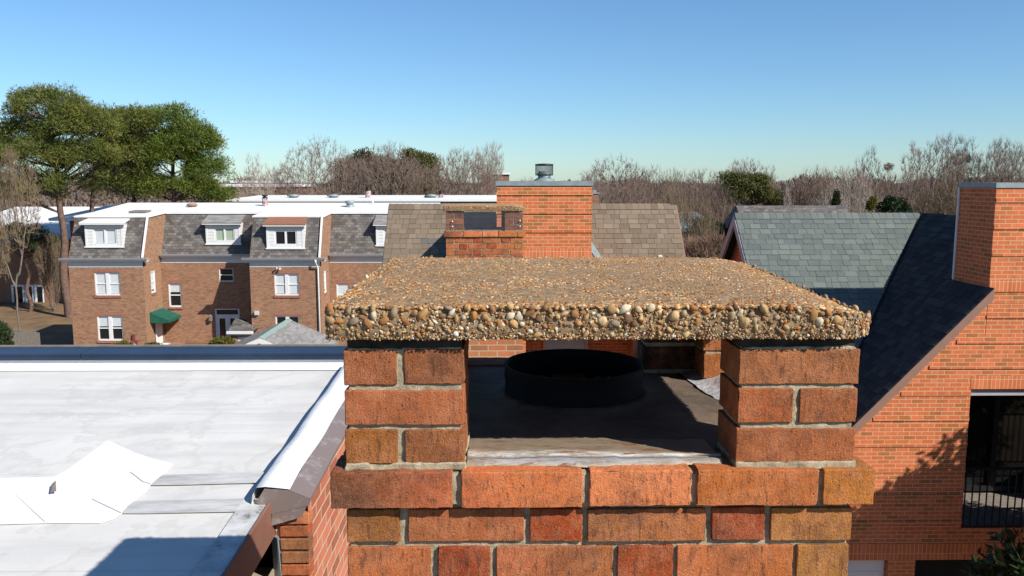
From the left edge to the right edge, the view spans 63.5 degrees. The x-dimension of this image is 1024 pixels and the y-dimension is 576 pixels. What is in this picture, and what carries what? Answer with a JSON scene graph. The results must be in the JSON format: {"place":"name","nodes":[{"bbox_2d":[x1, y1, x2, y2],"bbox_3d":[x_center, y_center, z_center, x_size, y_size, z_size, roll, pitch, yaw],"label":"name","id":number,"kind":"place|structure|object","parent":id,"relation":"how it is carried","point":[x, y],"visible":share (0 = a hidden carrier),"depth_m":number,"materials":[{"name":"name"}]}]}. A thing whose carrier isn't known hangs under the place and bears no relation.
{"place":"outdoors","nodes":[
{"label":"outdoors","id":0,"kind":"place"},
{"bbox_2d":[0,214,10,280],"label":"bare tree","id":1,"kind":"object","parent":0,"point":[4,246],"visible":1,"depth_m":60.36,"materials":[{"name":"brown plant"}]},
{"bbox_2d":[0,344,349,575],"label":"flat roofed house","id":2,"kind":"structure","parent":0,"point":[177,460],"depth_m":4.27,"materials":[{"name":"white roof membrane"},{"name":"brick"},{"name":"metal"}]},
{"bbox_2d":[235,318,338,343],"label":"garage","id":3,"kind":"structure","parent":0,"point":[288,331],"depth_m":43.68,"materials":[{"name":"grey"}]},
{"bbox_2d":[226,199,439,343],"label":"terrace house","id":4,"kind":"structure","parent":0,"point":[308,262],"depth_m":52.55,"materials":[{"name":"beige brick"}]},
{"bbox_2d":[274,230,296,245],"bbox_3d":[-14.288,-3.160,52.248,1.424,0.976,0.118,0,7,-1],"label":"window","id":5,"kind":"structure","parent":4,"relation":"in","point":[282,237],"depth_m":52.26,"materials":[{"name":"white paint"}]},
{"bbox_2d":[274,274,299,297],"bbox_3d":[-14.235,-0.150,52.279,1.644,1.524,0.198,0,7,-1],"label":"window","id":6,"kind":"structure","parent":4,"relation":"in","point":[286,285],"depth_m":52.31,"materials":[{"name":"white paint"}]},
{"bbox_2d":[275,316,298,323],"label":"window","id":7,"kind":"structure","parent":4,"relation":"in","point":[279,319],"depth_m":52.63,"materials":[{"name":"white paint"}]},
{"bbox_2d":[324,270,327,295],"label":"window","id":8,"kind":"structure","parent":4,"relation":"in","point":[325,292],"depth_m":53.79,"materials":[{"name":"white paint"}]},
{"bbox_2d":[336,283,349,296],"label":"window","id":9,"kind":"structure","parent":4,"relation":"in","point":[341,287],"depth_m":55.17,"materials":[{"name":"white paint"}]},
{"bbox_2d":[383,228,385,242],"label":"window","id":10,"kind":"structure","parent":4,"relation":"in","point":[384,229],"depth_m":55.00,"materials":[{"name":"white paint"}]},
{"bbox_2d":[225,187,496,203],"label":"row house","id":11,"kind":"structure","parent":0,"point":[440,197],"depth_m":92.69,"materials":[{"name":"white roof membrane"},{"name":"white metal"}]},
{"bbox_2d":[0,183,922,344],"bbox_3d":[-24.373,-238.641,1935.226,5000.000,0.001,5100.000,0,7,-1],"label":"ground","id":12,"kind":"structure","parent":0,"point":[49,324],"depth_m":71.65,"materials":[{"name":"brown soil"}]},
{"bbox_2d":[0,320,14,344],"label":"corner shrub","id":13,"kind":"object","parent":12,"relation":"on","point":[5,335],"visible":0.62,"depth_m":46.30,"materials":[{"name":"green plant"}]},
{"bbox_2d":[0,123,20,211],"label":"evergreen tree","id":14,"kind":"object","parent":12,"relation":"on","point":[3,163],"visible":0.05,"depth_m":82.59,"materials":[{"name":"green plant"}]},
{"bbox_2d":[0,143,42,331],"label":"bare tree","id":15,"kind":"object","parent":12,"relation":"on","point":[7,166],"visible":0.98,"depth_m":63.02,"materials":[{"name":"brown plant"}]},
{"bbox_2d":[10,330,40,344],"bbox_3d":[-32.265,3.875,54.571,2.290,2.291,0.040,0,7,-1],"label":"wooden fence","id":16,"kind":"object","parent":12,"relation":"on","point":[23,337],"visible":0.37,"depth_m":54.48,"materials":[{"name":"wood"}]},
{"bbox_2d":[0,221,70,311],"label":"dark evergreen","id":17,"kind":"object","parent":12,"relation":"on","point":[33,239],"visible":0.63,"depth_m":75.34,"materials":[{"name":"brown plant"}]},
{"bbox_2d":[31,229,60,311],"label":"bare tree","id":18,"kind":"object","parent":12,"relation":"on","point":[41,264],"visible":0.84,"depth_m":75.42,"materials":[{"name":"brown plant"}]},
{"bbox_2d":[0,207,98,302],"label":"brick building","id":19,"kind":"structure","parent":12,"relation":"on","point":[8,293],"depth_m":82.19,"materials":[{"name":"white paint"}]},
{"bbox_2d":[11,285,24,301],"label":"window","id":20,"kind":"structure","parent":19,"relation":"in","point":[20,288],"depth_m":82.26,"materials":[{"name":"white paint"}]},
{"bbox_2d":[24,285,34,301],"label":"window","id":21,"kind":"structure","parent":19,"relation":"in","point":[31,289],"depth_m":82.26,"materials":[{"name":"white paint"}]},
{"bbox_2d":[34,285,44,301],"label":"window","id":22,"kind":"structure","parent":19,"relation":"in","point":[38,291],"depth_m":82.28,"materials":[{"name":"white paint"}]},
{"bbox_2d":[0,80,126,317],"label":"pine tree","id":23,"kind":"object","parent":12,"relation":"on","point":[63,112],"visible":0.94,"depth_m":70.53,"materials":[{"name":"green plant"}]},
{"bbox_2d":[48,205,117,239],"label":"flat roofed building","id":24,"kind":"structure","parent":12,"relation":"on","point":[70,218],"depth_m":78.77,"materials":[{"name":"grey"}]},
{"bbox_2d":[70,101,168,212],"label":"pine tree","id":25,"kind":"object","parent":12,"relation":"on","point":[127,143],"visible":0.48,"depth_m":76.78,"materials":[{"name":"green plant"}]},
{"bbox_2d":[112,339,135,344],"bbox_3d":[-24.397,4.229,52.011,1.321,2.270,1.259,4,8,26],"label":"bush","id":26,"kind":"object","parent":12,"relation":"on","point":[124,342],"visible":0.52,"depth_m":51.91,"materials":[{"name":"green plant"}]},
{"bbox_2d":[98,133,170,202],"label":"pine tree","id":27,"kind":"object","parent":12,"relation":"on","point":[132,199],"visible":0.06,"depth_m":84.01,"materials":[{"name":"green plant"}]},
{"bbox_2d":[58,195,281,344],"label":"terrace house","id":28,"kind":"structure","parent":12,"relation":"on","point":[160,273],"depth_m":54.57,"materials":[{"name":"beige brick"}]},
{"bbox_2d":[93,229,116,244],"bbox_3d":[-25.640,-3.221,52.138,1.484,1.044,0.118,0,7,-1],"label":"window","id":29,"kind":"structure","parent":28,"relation":"in","point":[100,236],"depth_m":52.15,"materials":[{"name":"white glass"}]},
{"bbox_2d":[94,272,121,297],"bbox_3d":[-25.485,-0.195,52.132,1.690,1.611,0.198,0,7,-1],"label":"window","id":30,"kind":"structure","parent":28,"relation":"in","point":[107,284],"depth_m":52.16,"materials":[{"name":"white paint"}]},
{"bbox_2d":[97,316,123,342],"bbox_3d":[-25.487,2.622,52.497,1.702,1.739,0.198,0,7,-1],"label":"window","id":31,"kind":"structure","parent":28,"relation":"in","point":[109,327],"depth_m":52.53,"materials":[{"name":"white paint"}]},
{"bbox_2d":[144,341,161,344],"bbox_3d":[-22.610,3.834,52.021,1.175,1.060,1.107,0,7,-1],"label":"porch plant","id":32,"kind":"object","parent":28,"relation":"on","point":[152,343],"visible":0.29,"depth_m":51.92,"materials":[{"name":"green plant"}]},
{"bbox_2d":[150,270,156,295],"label":"window","id":33,"kind":"structure","parent":28,"relation":"in","point":[153,289],"depth_m":53.59,"materials":[{"name":"white paint"}]},
{"bbox_2d":[155,323,162,344],"bbox_3d":[-23.149,2.996,54.250,0.040,1.516,1.000,0,7,-1],"label":"side door","id":34,"kind":"structure","parent":28,"relation":"in","point":[158,326],"depth_m":54.25,"materials":[{"name":"white paint"}]},
{"bbox_2d":[168,283,182,308],"bbox_3d":[-22.408,0.545,55.039,0.939,1.733,0.198,0,7,-1],"label":"window","id":35,"kind":"structure","parent":28,"relation":"in","point":[175,299],"depth_m":55.08,"materials":[{"name":"white paint"}]},
{"bbox_2d":[214,228,234,241],"bbox_3d":[-19.082,-3.535,54.939,1.349,0.939,0.118,0,7,-1],"label":"window","id":36,"kind":"structure","parent":28,"relation":"in","point":[221,234],"depth_m":54.94,"materials":[{"name":"white paint"}]},
{"bbox_2d":[219,268,233,281],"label":"window","id":37,"kind":"structure","parent":28,"relation":"in","point":[226,274],"depth_m":54.97,"materials":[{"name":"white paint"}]},
{"bbox_2d":[215,309,239,338],"bbox_3d":[-19.011,2.594,55.387,1.615,2.462,0.115,0,7,-1],"label":"french door","id":38,"kind":"structure","parent":28,"relation":"in","point":[224,318],"depth_m":55.32,"materials":[{"name":"white paint"}]},
{"bbox_2d":[122,99,241,202],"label":"pine tree","id":39,"kind":"object","parent":12,"relation":"on","point":[191,142],"visible":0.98,"depth_m":77.61,"materials":[{"name":"green plant"}]},
{"bbox_2d":[207,335,235,343],"bbox_3d":[-17.922,3.667,51.078,1.850,1.645,1.476,3,8,24],"label":"porch shrub","id":40,"kind":"object","parent":12,"relation":"on","point":[223,340],"visible":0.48,"depth_m":50.75,"materials":[{"name":"green plant"}]},
{"bbox_2d":[234,153,275,197],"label":"bare tree","id":41,"kind":"object","parent":12,"relation":"on","point":[256,171],"visible":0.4,"depth_m":104.22,"materials":[{"name":"brown plant"}]},
{"bbox_2d":[230,181,293,183],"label":"distant house","id":42,"kind":"structure","parent":12,"relation":"on","point":[270,182],"depth_m":187.41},
{"bbox_2d":[222,184,314,199],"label":"long building","id":43,"kind":"structure","parent":12,"relation":"on","point":[241,191],"depth_m":148.42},
{"bbox_2d":[257,163,303,194],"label":"bare tree","id":44,"kind":"object","parent":12,"relation":"on","point":[276,180],"visible":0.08,"depth_m":116.05,"materials":[{"name":"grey plant"}]},
{"bbox_2d":[270,133,366,194],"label":"bare tree","id":45,"kind":"object","parent":12,"relation":"on","point":[329,169],"visible":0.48,"depth_m":107.65,"materials":[{"name":"brown plant"}]},
{"bbox_2d":[320,155,379,194],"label":"bare tree","id":46,"kind":"object","parent":12,"relation":"on","point":[344,176],"visible":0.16,"depth_m":122.57,"materials":[{"name":"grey plant"}]},
{"bbox_2d":[325,145,407,194],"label":"dull evergreen","id":47,"kind":"object","parent":12,"relation":"on","point":[361,153],"visible":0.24,"depth_m":124.63,"materials":[{"name":"plant"}]},
{"bbox_2d":[345,141,427,194],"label":"bare tree","id":48,"kind":"object","parent":12,"relation":"on","point":[384,162],"visible":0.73,"depth_m":109.53,"materials":[{"name":"brown plant"}]},
{"bbox_2d":[389,147,441,194],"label":"round evergreen","id":49,"kind":"object","parent":12,"relation":"on","point":[427,158],"visible":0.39,"depth_m":123.25,"materials":[{"name":"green plant"}]},
{"bbox_2d":[407,163,451,194],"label":"bare tree","id":50,"kind":"object","parent":12,"relation":"on","point":[428,182],"visible":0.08,"depth_m":118.51,"materials":[{"name":"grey plant"}]},
{"bbox_2d":[422,145,500,194],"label":"bare tree","id":51,"kind":"object","parent":12,"relation":"on","point":[439,182],"visible":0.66,"depth_m":109.88,"materials":[{"name":"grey plant"}]},
{"bbox_2d":[443,203,525,357],"bbox_3d":[-0.325,4.832,10.784,0.964,11.804,0.946,0,7,-1],"label":"brick chimney","id":52,"kind":"object","parent":12,"relation":"on","point":[504,239],"visible":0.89,"depth_m":9.64,"materials":[{"name":"brick"}]},
{"bbox_2d":[473,141,504,194],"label":"bare tree","id":53,"kind":"object","parent":12,"relation":"on","point":[495,160],"visible":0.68,"depth_m":114.35,"materials":[{"name":"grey plant"}]},
{"bbox_2d":[482,173,510,194],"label":"office block","id":54,"kind":"structure","parent":12,"relation":"on","point":[505,176],"depth_m":227.97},
{"bbox_2d":[0,172,1022,215],"bbox_3d":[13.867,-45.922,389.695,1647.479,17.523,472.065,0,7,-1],"label":"wood","id":55,"kind":"object","parent":12,"relation":"on","point":[78,199],"visible":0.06,"depth_m":204.08,"materials":[{"name":"brown plant"}]},
{"bbox_2d":[581,168,609,203],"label":"bare tree","id":56,"kind":"object","parent":12,"relation":"on","point":[600,189],"visible":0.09,"depth_m":89.42,"materials":[{"name":"brown plant"}]},
{"bbox_2d":[592,190,599,203],"bbox_3d":[3.980,0.988,40.768,0.464,11.564,0.580,0,7,-1],"label":"distant chimney","id":57,"kind":"object","parent":12,"relation":"on","point":[595,197],"visible":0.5,"depth_m":39.84,"materials":[{"name":"brick"}]},
{"bbox_2d":[324,255,874,575],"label":"brick chimney","id":58,"kind":"object","parent":12,"relation":"on","point":[707,429],"visible":1,"depth_m":1.47,"materials":[{"name":"brick"}]},
{"bbox_2d":[576,153,651,203],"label":"bare tree","id":59,"kind":"object","parent":12,"relation":"on","point":[599,174],"visible":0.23,"depth_m":102.55,"materials":[{"name":"brown plant"}]},
{"bbox_2d":[602,174,654,203],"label":"bare tree","id":60,"kind":"object","parent":12,"relation":"on","point":[637,201],"visible":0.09,"depth_m":69.37,"materials":[{"name":"brown plant"}]},
{"bbox_2d":[624,164,676,203],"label":"bare tree","id":61,"kind":"object","parent":12,"relation":"on","point":[647,182],"visible":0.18,"depth_m":93.98,"materials":[{"name":"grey plant"}]},
{"bbox_2d":[647,166,701,210],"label":"bare tree","id":62,"kind":"object","parent":12,"relation":"on","point":[657,191],"visible":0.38,"depth_m":81.38,"materials":[{"name":"brown plant"}]},
{"bbox_2d":[653,178,696,224],"bbox_3d":[11.575,-1.971,60.426,4.115,12.496,4.266,4,9,30],"label":"bare tree","id":63,"kind":"object","parent":12,"relation":"on","point":[681,210],"visible":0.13,"depth_m":59.58,"materials":[{"name":"brown plant"}]},
{"bbox_2d":[679,212,700,240],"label":"cream house","id":64,"kind":"structure","parent":12,"relation":"on","point":[688,223],"depth_m":58.87,"materials":[{"name":"metal"}]},
{"bbox_2d":[669,169,734,217],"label":"bare tree","id":65,"kind":"object","parent":12,"relation":"on","point":[701,178],"visible":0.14,"depth_m":111.00,"materials":[{"name":"brown plant"}]},
{"bbox_2d":[681,187,724,247],"bbox_3d":[9.942,0.478,44.573,2.803,11.740,2.885,6,9,37],"label":"bare tree","id":66,"kind":"object","parent":12,"relation":"on","point":[704,221],"visible":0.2,"depth_m":43.84,"materials":[{"name":"brown plant"}]},
{"bbox_2d":[683,228,725,258],"bbox_3d":[7.625,2.518,34.638,3.513,10.131,2.724,0,7,-1],"label":"brown thicket","id":67,"kind":"object","parent":12,"relation":"on","point":[706,247],"visible":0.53,"depth_m":33.72,"materials":[{"name":"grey plant"}]},
{"bbox_2d":[686,216,728,239],"bbox_3d":[11.901,0.547,50.549,2.866,9.962,2.362,2,8,18],"label":"thicket evergreen","id":68,"kind":"object","parent":12,"relation":"on","point":[721,225],"visible":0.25,"depth_m":49.69,"materials":[{"name":"green plant"}]},
{"bbox_2d":[685,180,737,222],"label":"bare tree","id":69,"kind":"object","parent":12,"relation":"on","point":[715,212],"visible":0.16,"depth_m":65.42,"materials":[{"name":"brown plant"}]},
{"bbox_2d":[713,183,736,217],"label":"dark conifer","id":70,"kind":"object","parent":12,"relation":"on","point":[729,192],"visible":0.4,"depth_m":87.34,"materials":[{"name":"green plant"}]},
{"bbox_2d":[708,157,778,213],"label":"bare tree","id":71,"kind":"object","parent":12,"relation":"on","point":[746,169],"visible":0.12,"depth_m":113.62,"materials":[{"name":"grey plant"}]},
{"bbox_2d":[713,169,787,205],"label":"olive evergreen","id":72,"kind":"object","parent":12,"relation":"on","point":[757,185],"visible":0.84,"depth_m":90.92,"materials":[{"name":"green plant"}]},
{"bbox_2d":[758,166,787,204],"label":"bare tree","id":73,"kind":"object","parent":12,"relation":"on","point":[779,184],"visible":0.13,"depth_m":121.39,"materials":[{"name":"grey plant"}]},
{"bbox_2d":[724,205,848,227],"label":"shingled house","id":74,"kind":"structure","parent":12,"relation":"on","point":[789,209],"depth_m":49.62,"materials":[{"name":"stone"}]},
{"bbox_2d":[783,184,793,204],"bbox_3d":[17.549,-0.756,52.415,2.109,12.066,1.945,-4,8,-29],"label":"bare tree","id":75,"kind":"object","parent":12,"relation":"on","point":[788,191],"visible":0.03,"depth_m":51.80,"materials":[{"name":"brown plant"}]},
{"bbox_2d":[783,164,848,208],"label":"bare tree","id":76,"kind":"object","parent":12,"relation":"on","point":[811,187],"visible":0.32,"depth_m":89.12,"materials":[{"name":"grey plant"}]},
{"bbox_2d":[830,188,841,204],"bbox_3d":[22.729,-1.327,58.608,0.857,11.596,0.849,2,8,17],"label":"cypress tree","id":77,"kind":"object","parent":12,"relation":"on","point":[835,199],"visible":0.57,"depth_m":57.84,"materials":[{"name":"green plant"}]},
{"bbox_2d":[814,165,868,205],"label":"bare tree","id":78,"kind":"object","parent":12,"relation":"on","point":[840,180],"visible":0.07,"depth_m":99.30,"materials":[{"name":"brown plant"}]},
{"bbox_2d":[814,166,883,212],"bbox_3d":[26.062,-2.903,64.475,5.776,13.350,5.946,-3,8,-19],"label":"bare tree","id":79,"kind":"object","parent":12,"relation":"on","point":[857,203],"visible":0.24,"depth_m":63.36,"materials":[{"name":"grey plant"}]},
{"bbox_2d":[865,194,878,212],"bbox_3d":[21.755,-0.136,50.714,0.814,11.257,0.745,-4,8,-27],"label":"tree","id":80,"kind":"object","parent":12,"relation":"on","point":[871,203],"visible":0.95,"depth_m":49.93,"materials":[{"name":"plant"}]},
{"bbox_2d":[849,146,897,210],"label":"bare tree","id":81,"kind":"object","parent":12,"relation":"on","point":[864,170],"visible":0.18,"depth_m":83.38,"materials":[{"name":"brown plant"}]},
{"bbox_2d":[884,163,894,170],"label":"bird nest","id":82,"kind":"object","parent":81,"relation":"attached to","point":[888,166],"visible":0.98,"depth_m":83.44,"materials":[{"name":"brown"}]},
{"bbox_2d":[849,173,908,212],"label":"bare tree","id":83,"kind":"object","parent":12,"relation":"on","point":[883,194],"visible":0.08,"depth_m":71.56,"materials":[{"name":"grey plant"}]},
{"bbox_2d":[873,195,912,212],"bbox_3d":[19.329,0.860,42.694,1.989,11.351,1.367,0,7,-1],"label":"dark shrub","id":84,"kind":"object","parent":12,"relation":"on","point":[890,204],"visible":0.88,"depth_m":41.80,"materials":[{"name":"green plant"}]},
{"bbox_2d":[881,166,943,211],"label":"bare tree","id":85,"kind":"object","parent":12,"relation":"on","point":[914,186],"visible":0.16,"depth_m":79.46,"materials":[{"name":"brown plant"}]},
{"bbox_2d":[900,131,970,214],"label":"bare tree","id":86,"kind":"object","parent":12,"relation":"on","point":[955,163],"visible":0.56,"depth_m":82.76,"materials":[{"name":"brown plant"}]},
{"bbox_2d":[911,169,967,279],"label":"bare tree","id":87,"kind":"object","parent":12,"relation":"on","point":[941,204],"visible":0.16,"depth_m":65.68,"materials":[{"name":"brown plant"}]},
{"bbox_2d":[930,136,987,214],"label":"bare tree","id":88,"kind":"object","parent":12,"relation":"on","point":[970,180],"visible":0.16,"depth_m":91.28,"materials":[{"name":"brown plant"}]},
{"bbox_2d":[959,524,1023,575],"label":"magnolia tree","id":89,"kind":"object","parent":12,"relation":"on","point":[998,559],"visible":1,"depth_m":12.41,"materials":[{"name":"green plant"}]},
{"bbox_2d":[967,137,1023,187],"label":"bare tree","id":90,"kind":"object","parent":12,"relation":"on","point":[1009,178],"visible":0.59,"depth_m":87.88,"materials":[{"name":"brown plant"}]},
{"bbox_2d":[990,141,1023,182],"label":"bare tree","id":91,"kind":"object","parent":12,"relation":"on","point":[991,177],"visible":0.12,"depth_m":96.32,"materials":[{"name":"brown plant"}]},
{"bbox_2d":[0,0,1023,182],"label":"sky","id":92,"kind":"structure","parent":0,"point":[791,86],"materials":[{"name":"blue"}]},
{"bbox_2d":[382,164,685,356],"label":"brick house","id":93,"kind":"structure","parent":0,"point":[563,219],"depth_m":18.66,"materials":[{"name":"orange brick"}]},
{"bbox_2d":[543,340,587,349],"bbox_3d":[1.231,1.780,19.103,1.030,1.760,0.118,0,7,-1],"label":"window","id":94,"kind":"structure","parent":93,"relation":"in","point":[548,344],"depth_m":19.07,"materials":[{"name":"grey glass"}]},
{"bbox_2d":[719,183,1023,575],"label":"gabled brick house","id":95,"kind":"structure","parent":0,"point":[937,425],"depth_m":14.48,"materials":[{"name":"orange brick"}]},
{"bbox_2d":[847,560,883,575],"bbox_3d":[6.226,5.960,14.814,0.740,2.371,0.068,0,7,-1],"label":"garage door","id":96,"kind":"structure","parent":95,"relation":"in","point":[855,567],"depth_m":14.66,"materials":[{"name":"white paint"}]},
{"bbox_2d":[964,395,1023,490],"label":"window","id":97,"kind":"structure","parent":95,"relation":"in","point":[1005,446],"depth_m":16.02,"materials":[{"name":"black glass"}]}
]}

